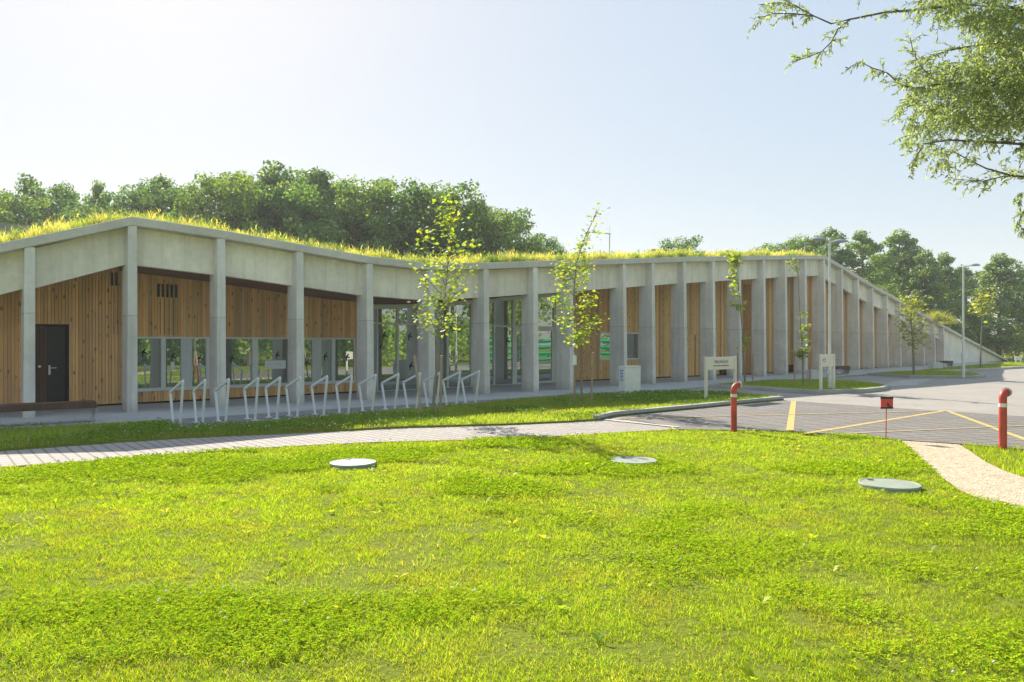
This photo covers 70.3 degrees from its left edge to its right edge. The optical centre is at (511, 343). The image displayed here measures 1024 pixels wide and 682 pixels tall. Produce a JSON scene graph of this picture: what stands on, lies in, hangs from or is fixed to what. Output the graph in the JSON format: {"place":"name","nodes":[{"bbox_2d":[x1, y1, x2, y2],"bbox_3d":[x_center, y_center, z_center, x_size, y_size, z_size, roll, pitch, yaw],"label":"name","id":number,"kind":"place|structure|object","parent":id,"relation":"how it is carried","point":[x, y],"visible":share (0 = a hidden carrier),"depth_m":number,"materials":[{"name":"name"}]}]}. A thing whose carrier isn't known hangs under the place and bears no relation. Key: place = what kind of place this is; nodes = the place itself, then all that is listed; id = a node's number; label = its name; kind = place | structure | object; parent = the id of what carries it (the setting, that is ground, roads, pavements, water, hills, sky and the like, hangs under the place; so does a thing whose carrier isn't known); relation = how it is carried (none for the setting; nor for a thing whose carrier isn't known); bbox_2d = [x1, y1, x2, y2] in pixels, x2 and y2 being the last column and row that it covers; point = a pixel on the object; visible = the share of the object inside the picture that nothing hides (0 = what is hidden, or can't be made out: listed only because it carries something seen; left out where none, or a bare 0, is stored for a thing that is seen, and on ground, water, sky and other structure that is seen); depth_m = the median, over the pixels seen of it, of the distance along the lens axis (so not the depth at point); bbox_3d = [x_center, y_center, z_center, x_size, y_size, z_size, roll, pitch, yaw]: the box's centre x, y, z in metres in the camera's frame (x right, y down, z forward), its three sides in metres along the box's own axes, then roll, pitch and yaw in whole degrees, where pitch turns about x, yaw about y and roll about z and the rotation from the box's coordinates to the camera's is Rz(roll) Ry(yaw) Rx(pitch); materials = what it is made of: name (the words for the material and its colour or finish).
{"place":"outdoors","nodes":[
{"label":"outdoors","id":0,"kind":"place"},
{"bbox_2d":[166,400,491,427],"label":"pavement","id":1,"kind":"structure","parent":0,"point":[236,418],"depth_m":15.87,"materials":[{"name":"grey concrete"}]},
{"bbox_2d":[169,380,183,425],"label":"bicycle stand","id":2,"kind":"object","parent":1,"relation":"on","point":[181,383],"visible":0.77,"depth_m":13.64,"materials":[{"name":"white metal"}]},
{"bbox_2d":[192,379,206,423],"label":"bicycle stand","id":3,"kind":"object","parent":1,"relation":"on","point":[200,384],"visible":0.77,"depth_m":13.95,"materials":[{"name":"white metal"}]},
{"bbox_2d":[214,378,229,422],"bbox_3d":[-5.734,1.113,14.368,0.100,0.880,0.779,0,0,-42],"label":"bicycle stand","id":4,"kind":"object","parent":1,"relation":"on","point":[227,381],"visible":0.94,"depth_m":14.19,"materials":[{"name":"white metal"}]},
{"bbox_2d":[243,377,258,420],"bbox_3d":[-5.299,1.113,14.765,0.100,0.880,0.779,0,0,-41],"label":"bicycle stand","id":5,"kind":"object","parent":1,"relation":"on","point":[256,396],"visible":0.94,"depth_m":14.59,"materials":[{"name":"white metal"}]},
{"bbox_2d":[265,377,280,418],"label":"bicycle stand","id":6,"kind":"object","parent":1,"relation":"on","point":[278,379],"visible":0.91,"depth_m":14.91,"materials":[{"name":"white metal"}]},
{"bbox_2d":[285,376,301,417],"bbox_3d":[-4.626,1.113,15.366,0.100,0.880,0.779,0,0,-40],"label":"bicycle stand","id":7,"kind":"object","parent":1,"relation":"on","point":[299,378],"visible":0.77,"depth_m":15.19,"materials":[{"name":"white metal"}]},
{"bbox_2d":[310,375,327,415],"bbox_3d":[-4.163,1.113,15.698,0.100,0.880,0.779,0,0,-41],"label":"bicycle stand","id":8,"kind":"object","parent":1,"relation":"on","point":[325,392],"visible":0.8,"depth_m":15.55,"materials":[{"name":"white metal"}]},
{"bbox_2d":[335,374,352,413],"bbox_3d":[-3.724,1.113,16.103,0.100,0.880,0.779,0,0,-41],"label":"bicycle stand","id":9,"kind":"object","parent":1,"relation":"on","point":[350,377],"visible":0.87,"depth_m":15.94,"materials":[{"name":"white metal"}]},
{"bbox_2d":[358,374,376,410],"bbox_3d":[-3.282,1.113,16.484,0.100,0.880,0.779,0,0,-42],"label":"bicycle stand","id":10,"kind":"object","parent":1,"relation":"on","point":[374,376],"visible":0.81,"depth_m":16.35,"materials":[{"name":"white metal"}]},
{"bbox_2d":[381,373,399,410],"bbox_3d":[-2.844,1.113,16.947,0.100,0.880,0.779,0,0,-41],"label":"bicycle stand","id":11,"kind":"object","parent":1,"relation":"on","point":[397,375],"visible":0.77,"depth_m":16.80,"materials":[{"name":"white metal"}]},
{"bbox_2d":[402,372,420,408],"bbox_3d":[-2.391,1.113,17.337,0.100,0.880,0.779,0,0,-41],"label":"bicycle stand","id":12,"kind":"object","parent":1,"relation":"on","point":[407,380],"visible":0.78,"depth_m":17.41,"materials":[{"name":"white metal"}]},
{"bbox_2d":[423,372,439,406],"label":"bicycle stand","id":13,"kind":"object","parent":1,"relation":"on","point":[424,387],"visible":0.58,"depth_m":17.69,"materials":[{"name":"white metal"}]},
{"bbox_2d":[442,371,460,405],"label":"bicycle stand","id":14,"kind":"object","parent":1,"relation":"on","point":[449,377],"visible":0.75,"depth_m":18.06,"materials":[{"name":"white metal"}]},
{"bbox_2d":[461,370,479,403],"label":"bicycle stand","id":15,"kind":"object","parent":1,"relation":"on","point":[477,385],"visible":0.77,"depth_m":18.54,"materials":[{"name":"white metal"}]},
{"bbox_2d":[0,418,676,466],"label":"path","id":16,"kind":"structure","parent":0,"point":[44,455],"depth_m":12.14,"materials":[{"name":"grey concrete"}]},
{"bbox_2d":[0,347,1023,681],"bbox_3d":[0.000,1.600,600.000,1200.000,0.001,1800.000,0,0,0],"label":"ground","id":17,"kind":"structure","parent":0,"point":[502,639],"depth_m":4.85,"materials":[{"name":"green plant"}]},
{"bbox_2d":[0,191,51,225],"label":"broadleaf tree","id":18,"kind":"object","parent":17,"relation":"on","point":[9,210],"visible":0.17,"depth_m":46.86,"materials":[{"name":"green plant"}]},
{"bbox_2d":[0,173,88,225],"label":"broadleaf tree","id":19,"kind":"object","parent":17,"relation":"on","point":[27,185],"visible":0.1,"depth_m":51.22,"materials":[{"name":"green plant"}]},
{"bbox_2d":[18,180,107,223],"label":"broadleaf tree","id":20,"kind":"object","parent":17,"relation":"on","point":[73,195],"visible":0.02,"depth_m":54.59,"materials":[{"name":"green plant"}]},
{"bbox_2d":[68,179,120,219],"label":"tree","id":21,"kind":"object","parent":17,"relation":"on","point":[97,189],"visible":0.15,"depth_m":54.73,"materials":[{"name":"green plant"}]},
{"bbox_2d":[53,183,177,227],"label":"broadleaf tree","id":22,"kind":"object","parent":17,"relation":"on","point":[118,204],"visible":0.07,"depth_m":49.26,"materials":[{"name":"green plant"}]},
{"bbox_2d":[126,173,208,219],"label":"broadleaf tree","id":23,"kind":"object","parent":17,"relation":"on","point":[162,179],"visible":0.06,"depth_m":52.18,"materials":[{"name":"green plant"}]},
{"bbox_2d":[132,173,249,230],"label":"broadleaf tree","id":24,"kind":"object","parent":17,"relation":"on","point":[155,192],"visible":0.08,"depth_m":48.06,"materials":[{"name":"green plant"}]},
{"bbox_2d":[161,170,323,243],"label":"broadleaf tree","id":25,"kind":"object","parent":17,"relation":"on","point":[237,190],"visible":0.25,"depth_m":46.08,"materials":[{"name":"green plant"}]},
{"bbox_2d":[210,168,328,236],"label":"tree","id":26,"kind":"object","parent":17,"relation":"on","point":[266,178],"visible":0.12,"depth_m":48.79,"materials":[{"name":"green plant"}]},
{"bbox_2d":[248,160,358,249],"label":"broadleaf tree","id":27,"kind":"object","parent":17,"relation":"on","point":[284,174],"visible":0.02,"depth_m":49.64,"materials":[{"name":"green plant"}]},
{"bbox_2d":[263,166,372,251],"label":"broadleaf tree","id":28,"kind":"object","parent":17,"relation":"on","point":[318,173],"visible":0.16,"depth_m":48.57,"materials":[{"name":"green plant"}]},
{"bbox_2d":[262,174,422,257],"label":"broadleaf tree","id":29,"kind":"object","parent":17,"relation":"on","point":[343,209],"visible":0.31,"depth_m":45.37,"materials":[{"name":"green plant"}]},
{"bbox_2d":[329,458,375,469],"bbox_3d":[-2.076,1.580,9.494,0.600,0.076,0.600,0,0,0],"label":"manhole cover","id":30,"kind":"object","parent":17,"relation":"on","point":[352,463],"visible":0.94,"depth_m":9.37,"materials":[{"name":"concrete"}]},
{"bbox_2d":[329,178,423,256],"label":"tree","id":31,"kind":"object","parent":17,"relation":"on","point":[374,205],"visible":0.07,"depth_m":48.08,"materials":[{"name":"green plant"}]},
{"bbox_2d":[0,389,781,450],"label":"verge","id":32,"kind":"structure","parent":17,"relation":"on","point":[193,435],"depth_m":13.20,"materials":[{"name":"green plant"}]},
{"bbox_2d":[414,355,421,411],"bbox_3d":[-2.048,0.925,15.863,0.055,1.362,0.383,0,0,-34],"label":"tree stake","id":33,"kind":"object","parent":32,"relation":"on","point":[418,387],"visible":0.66,"depth_m":15.85,"materials":[{"name":"brown wood"}]},
{"bbox_2d":[406,187,480,411],"bbox_3d":[-1.502,-0.889,15.915,1.694,4.983,1.247,0,0,0],"label":"maple sapling","id":34,"kind":"object","parent":32,"relation":"on","point":[448,259],"visible":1,"depth_m":15.96,"materials":[{"name":"green plant"}]},
{"bbox_2d":[547,202,610,402],"bbox_3d":[1.711,-1.027,18.768,1.611,5.257,1.367,0,0,0],"label":"maple sapling","id":35,"kind":"object","parent":32,"relation":"on","point":[577,337],"visible":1,"depth_m":18.76,"materials":[{"name":"green plant"}]},
{"bbox_2d":[619,365,640,392],"bbox_3d":[3.653,1.120,22.532,0.786,0.860,0.264,0,0,-41],"label":"service cabinet","id":36,"kind":"object","parent":32,"relation":"on","point":[630,379],"visible":0.86,"depth_m":22.36,"materials":[{"name":"white metal"}]},
{"bbox_2d":[704,356,736,399],"bbox_3d":[5.780,0.980,20.120,1.530,1.240,0.060,0,0,-42],"label":"name sign","id":37,"kind":"object","parent":32,"relation":"on","point":[716,363],"visible":0.91,"depth_m":19.98,"materials":[{"name":"white metal"}]},
{"bbox_2d":[359,182,467,258],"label":"broadleaf tree","id":38,"kind":"object","parent":17,"relation":"on","point":[400,198],"visible":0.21,"depth_m":44.99,"materials":[{"name":"green plant"}]},
{"bbox_2d":[359,177,501,259],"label":"broadleaf tree","id":39,"kind":"object","parent":17,"relation":"on","point":[417,190],"visible":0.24,"depth_m":45.55,"materials":[{"name":"green plant"}]},
{"bbox_2d":[419,191,538,258],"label":"broadleaf tree","id":40,"kind":"object","parent":17,"relation":"on","point":[508,242],"visible":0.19,"depth_m":46.80,"materials":[{"name":"green plant"}]},
{"bbox_2d":[0,362,995,429],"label":"walkway","id":41,"kind":"structure","parent":17,"relation":"on","point":[116,413],"depth_m":19.37,"materials":[{"name":"concrete"}]},
{"bbox_2d":[0,400,97,421],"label":"long bench","id":42,"kind":"object","parent":41,"relation":"on","point":[33,406],"visible":0.99,"depth_m":13.85,"materials":[{"name":"brown wood"}]},
{"bbox_2d":[460,207,546,261],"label":"broadleaf tree","id":43,"kind":"object","parent":17,"relation":"on","point":[533,243],"visible":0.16,"depth_m":48.39,"materials":[{"name":"green plant"}]},
{"bbox_2d":[0,216,1007,417],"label":"green roof building","id":44,"kind":"structure","parent":17,"relation":"on","point":[129,314],"depth_m":22.07,"materials":[{"name":"concrete"}]},
{"bbox_2d":[35,324,68,401],"bbox_3d":[-10.977,0.570,17.290,0.735,2.060,0.180,0,0,-43],"label":"side door","id":45,"kind":"structure","parent":44,"relation":"in","point":[51,340],"depth_m":17.31,"materials":[{"name":"black"}]},
{"bbox_2d":[137,337,209,391],"bbox_3d":[-9.025,0.552,19.183,1.992,1.555,0.296,0,0,-43],"label":"ribbon window","id":46,"kind":"structure","parent":44,"relation":"in","point":[191,364],"depth_m":19.35,"materials":[{"name":"clear glass"}]},
{"bbox_2d":[226,337,287,387],"bbox_3d":[-7.412,0.552,20.693,2.429,1.555,0.286,0,0,-43],"label":"ribbon window","id":47,"kind":"structure","parent":44,"relation":"in","point":[257,343],"depth_m":20.71,"materials":[{"name":"clear glass"}]},
{"bbox_2d":[304,338,355,384],"bbox_3d":[-5.770,0.552,22.234,2.074,1.555,0.282,0,0,-43],"label":"ribbon window","id":48,"kind":"structure","parent":44,"relation":"in","point":[337,350],"depth_m":22.37,"materials":[{"name":"clear glass"}]},
{"bbox_2d":[0,207,924,313],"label":"roof grass","id":49,"kind":"structure","parent":44,"relation":"on","point":[476,259],"depth_m":22.18,"materials":[{"name":"green plant"}]},
{"bbox_2d":[516,327,521,383],"bbox_3d":[0.477,0.485,28.015,1.044,2.200,0.091,0,0,-43],"label":"entrance door","id":50,"kind":"structure","parent":44,"relation":"in","point":[518,333],"depth_m":27.81,"materials":[{"name":"clear glass"}]},
{"bbox_2d":[538,328,553,382],"bbox_3d":[1.251,0.485,28.742,1.064,2.200,0.091,0,0,-43],"label":"entrance door","id":51,"kind":"structure","parent":44,"relation":"in","point":[545,336],"depth_m":28.86,"materials":[{"name":"clear glass"}]},
{"bbox_2d":[599,332,638,359],"bbox_3d":[4.591,0.110,31.186,2.391,1.180,0.130,0,0,-37],"label":"square window","id":52,"kind":"structure","parent":44,"relation":"in","point":[604,337],"depth_m":31.47,"materials":[{"name":"clear glass"}]},
{"bbox_2d":[687,334,694,375],"bbox_3d":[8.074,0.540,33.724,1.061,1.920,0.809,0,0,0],"label":"flush door","id":53,"kind":"structure","parent":44,"relation":"in","point":[690,338],"depth_m":33.89,"materials":[{"name":"brown wood"}]},
{"bbox_2d":[925,309,952,321],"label":"grass clump","id":54,"kind":"object","parent":44,"relation":"on","point":[939,317],"visible":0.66,"depth_m":52.04,"materials":[{"name":"yellow"}]},
{"bbox_2d":[0,427,1023,681],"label":"lawn weeds","id":55,"kind":"object","parent":17,"relation":"on","point":[748,671],"visible":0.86,"depth_m":5.69,"materials":[{"name":"green plant"}]},
{"bbox_2d":[24,433,1017,672],"bbox_3d":[-0.150,1.515,6.645,26.062,0.069,10.905,0,0,0],"label":"clover flower","id":56,"kind":"object","parent":17,"relation":"on","point":[474,590],"visible":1,"depth_m":4.60,"materials":[{"name":"white plant"}]},
{"bbox_2d":[539,235,568,255],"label":"broadleaf tree","id":57,"kind":"object","parent":17,"relation":"on","point":[554,247],"visible":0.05,"depth_m":59.82,"materials":[{"name":"green plant"}]},
{"bbox_2d":[610,456,656,466],"bbox_3d":[1.621,1.580,9.684,0.620,0.076,0.620,0,0,0],"label":"manhole cover","id":58,"kind":"object","parent":17,"relation":"on","point":[633,460],"visible":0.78,"depth_m":9.62,"materials":[{"name":"concrete"}]},
{"bbox_2d":[658,235,705,252],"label":"broadleaf tree","id":59,"kind":"object","parent":17,"relation":"on","point":[687,243],"visible":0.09,"depth_m":61.17,"materials":[{"name":"green plant"}]},
{"bbox_2d":[592,396,783,419],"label":"kerb","id":60,"kind":"structure","parent":17,"relation":"on","point":[601,416],"depth_m":17.26,"materials":[{"name":"concrete"}]},
{"bbox_2d":[731,381,741,431],"bbox_3d":[4.068,1.141,13.203,0.202,0.918,0.147,0,0,-19],"label":"vent pipe","id":61,"kind":"object","parent":17,"relation":"on","point":[736,386],"visible":1,"depth_m":13.15,"materials":[{"name":"red metal"}]},
{"bbox_2d":[759,232,840,263],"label":"broadleaf tree","id":62,"kind":"object","parent":17,"relation":"on","point":[794,246],"visible":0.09,"depth_m":75.62,"materials":[{"name":"green plant"}]},
{"bbox_2d":[616,401,1023,448],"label":"parking area","id":63,"kind":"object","parent":17,"relation":"on","point":[763,417],"visible":0.84,"depth_m":14.71,"materials":[{"name":"grey asphalt"}]},
{"bbox_2d":[786,401,795,429],"bbox_3d":[6.369,1.574,16.530,0.130,0.001,7.189,0,0,22],"label":"road marking","id":64,"kind":"object","parent":63,"relation":"on","point":[790,422],"visible":1,"depth_m":15.47,"materials":[{"name":"yellow paint"}]},
{"bbox_2d":[801,411,942,433],"bbox_3d":[7.605,1.574,14.863,6.669,0.001,0.110,0,0,-41],"label":"road marking","id":65,"kind":"object","parent":63,"relation":"on","point":[870,422],"visible":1,"depth_m":14.40,"materials":[{"name":"yellow paint"}]},
{"bbox_2d":[947,411,1023,439],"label":"road marking","id":66,"kind":"object","parent":63,"relation":"on","point":[1009,433],"visible":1,"depth_m":14.13,"materials":[{"name":"yellow paint"}]},
{"bbox_2d":[796,226,866,279],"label":"broadleaf tree","id":67,"kind":"object","parent":17,"relation":"on","point":[832,234],"visible":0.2,"depth_m":72.68,"materials":[{"name":"green plant"}]},
{"bbox_2d":[836,229,902,298],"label":"conical tree","id":68,"kind":"object","parent":17,"relation":"on","point":[869,247],"visible":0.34,"depth_m":72.83,"materials":[{"name":"green plant"}]},
{"bbox_2d":[747,0,1023,237],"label":"willow tree","id":69,"kind":"object","parent":17,"relation":"on","point":[983,87],"visible":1,"depth_m":10.62,"materials":[{"name":"green plant"}]},
{"bbox_2d":[880,397,892,438],"bbox_3d":[6.194,1.239,12.015,0.206,0.722,0.038,0,0,0],"label":"stick sign","id":70,"kind":"object","parent":17,"relation":"on","point":[886,403],"visible":0.92,"depth_m":12.00,"materials":[{"name":"red metal"}]},
{"bbox_2d":[858,478,921,493],"bbox_3d":[4.180,1.580,8.053,0.630,0.076,0.630,0,0,0],"label":"manhole cover","id":71,"kind":"object","parent":17,"relation":"on","point":[889,485],"visible":0.95,"depth_m":7.97,"materials":[{"name":"concrete"}]},
{"bbox_2d":[868,228,949,307],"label":"conical tree","id":72,"kind":"object","parent":17,"relation":"on","point":[907,253],"visible":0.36,"depth_m":77.17,"materials":[{"name":"green plant"}]},
{"bbox_2d":[899,249,964,331],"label":"conical tree","id":73,"kind":"object","parent":17,"relation":"on","point":[923,272],"visible":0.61,"depth_m":73.34,"materials":[{"name":"green plant"}]},
{"bbox_2d":[924,251,980,333],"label":"conical tree","id":74,"kind":"object","parent":17,"relation":"on","point":[944,261],"visible":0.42,"depth_m":78.96,"materials":[{"name":"green plant"}]},
{"bbox_2d":[945,264,993,334],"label":"broadleaf tree","id":75,"kind":"object","parent":17,"relation":"on","point":[972,282],"visible":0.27,"depth_m":80.94,"materials":[{"name":"green plant"}]},
{"bbox_2d":[956,252,1023,355],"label":"conical tree","id":76,"kind":"object","parent":17,"relation":"on","point":[995,278],"visible":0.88,"depth_m":71.34,"materials":[{"name":"green plant"}]},
{"bbox_2d":[959,441,1023,476],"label":"lawn grass","id":77,"kind":"structure","parent":17,"relation":"on","point":[982,449],"depth_m":10.23,"materials":[{"name":"green plant"}]},
{"bbox_2d":[998,387,1011,449],"bbox_3d":[7.432,1.131,10.977,0.202,0.937,0.147,0,0,-31],"label":"vent pipe","id":78,"kind":"object","parent":17,"relation":"on","point":[1005,393],"visible":0.97,"depth_m":10.91,"materials":[{"name":"red metal"}]},
{"bbox_2d":[986,328,1023,359],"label":"shrub","id":79,"kind":"object","parent":17,"relation":"on","point":[1014,349],"visible":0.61,"depth_m":71.43,"materials":[{"name":"green plant"}]},
{"bbox_2d":[1002,327,1023,355],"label":"shrub","id":80,"kind":"object","parent":17,"relation":"on","point":[1016,336],"visible":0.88,"depth_m":70.23,"materials":[{"name":"green plant"}]},
{"bbox_2d":[1008,260,1023,332],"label":"broadleaf tree","id":81,"kind":"object","parent":17,"relation":"on","point":[1015,267],"visible":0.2,"depth_m":75.21,"materials":[{"name":"green plant"}]},
{"bbox_2d":[0,0,1023,334],"label":"sky","id":82,"kind":"structure","parent":0,"point":[665,115],"materials":[{"name":"blue"}]},
{"bbox_2d":[604,368,1023,448],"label":"road","id":83,"kind":"structure","parent":0,"point":[977,395],"depth_m":22.73,"materials":[{"name":"grey asphalt"}]},
{"bbox_2d":[708,379,889,393],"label":"kerb","id":84,"kind":"structure","parent":83,"relation":"on","point":[828,391],"depth_m":23.74,"materials":[{"name":"concrete"}]},
{"bbox_2d":[868,371,985,378],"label":"kerb","id":85,"kind":"structure","parent":83,"relation":"on","point":[981,375],"depth_m":33.56,"materials":[{"name":"concrete"}]},
{"bbox_2d":[917,360,1023,371],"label":"kerb","id":86,"kind":"structure","parent":83,"relation":"on","point":[997,368],"depth_m":43.04,"materials":[{"name":"concrete"}]},
{"bbox_2d":[962,263,980,376],"bbox_3d":[20.411,-1.032,32.312,0.924,5.065,0.289,0,0,-10],"label":"lamp post","id":87,"kind":"object","parent":83,"relation":"on","point":[963,353],"visible":1,"depth_m":32.21,"materials":[{"name":"metal"}]},
{"bbox_2d":[901,440,1023,506],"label":"gravel path","id":88,"kind":"structure","parent":0,"point":[967,471],"depth_m":8.95,"materials":[{"name":"beige gravel"}]},
{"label":"verge","id":89,"kind":"structure","parent":0,"visible":0},
{"bbox_2d":[723,250,751,381],"bbox_3d":[8.452,-1.001,27.445,0.864,5.205,1.136,0,0,-32],"label":"thin sapling","id":90,"kind":"object","parent":89,"relation":"on","point":[734,258],"visible":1,"depth_m":27.42,"materials":[{"name":"green plant"}]},
{"bbox_2d":[718,379,884,389],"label":"verge grass","id":91,"kind":"structure","parent":89,"relation":"on","point":[789,383],"depth_m":26.13,"materials":[{"name":"green plant"}]},
{"bbox_2d":[784,252,812,384],"bbox_3d":[9.885,-0.780,25.157,1.082,4.762,0.781,0,0,0],"label":"thin sapling","id":92,"kind":"object","parent":91,"relation":"on","point":[800,355],"visible":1,"depth_m":25.18,"materials":[{"name":"green plant"}]},
{"bbox_2d":[819,354,834,389],"bbox_3d":[10.126,0.970,23.338,0.965,1.260,0.060,0,0,-41],"label":"direction sign","id":93,"kind":"object","parent":89,"relation":"on","point":[827,360],"visible":0.88,"depth_m":23.22,"materials":[{"name":"white metal"}]},
{"bbox_2d":[811,237,847,388],"bbox_3d":[10.468,-1.012,23.953,1.141,5.025,0.289,0,0,11],"label":"lamp post","id":94,"kind":"object","parent":89,"relation":"on","point":[829,376],"visible":0.93,"depth_m":23.92,"materials":[{"name":"metal"}]},
{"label":"verge","id":95,"kind":"structure","parent":0,"visible":0},
{"bbox_2d":[920,361,1023,370],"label":"verge grass","id":96,"kind":"structure","parent":95,"relation":"on","point":[1002,364],"depth_m":46.69,"materials":[{"name":"green plant"}]},
{"bbox_2d":[968,287,1001,367],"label":"thin sapling","id":97,"kind":"object","parent":95,"relation":"on","point":[983,305],"visible":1,"depth_m":43.62,"materials":[{"name":"green plant"}]},
{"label":"verge","id":98,"kind":"structure","parent":0,"visible":0},
{"bbox_2d":[886,286,937,374],"bbox_3d":[18.769,-0.537,34.230,2.041,4.277,1.722,0,0,0],"label":"maple sapling","id":99,"kind":"object","parent":98,"relation":"on","point":[911,319],"visible":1,"depth_m":34.12,"materials":[{"name":"green plant"}]},
{"bbox_2d":[875,370,979,374],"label":"verge grass","id":100,"kind":"structure","parent":98,"relation":"on","point":[929,372],"depth_m":36.24,"materials":[{"name":"green plant"}]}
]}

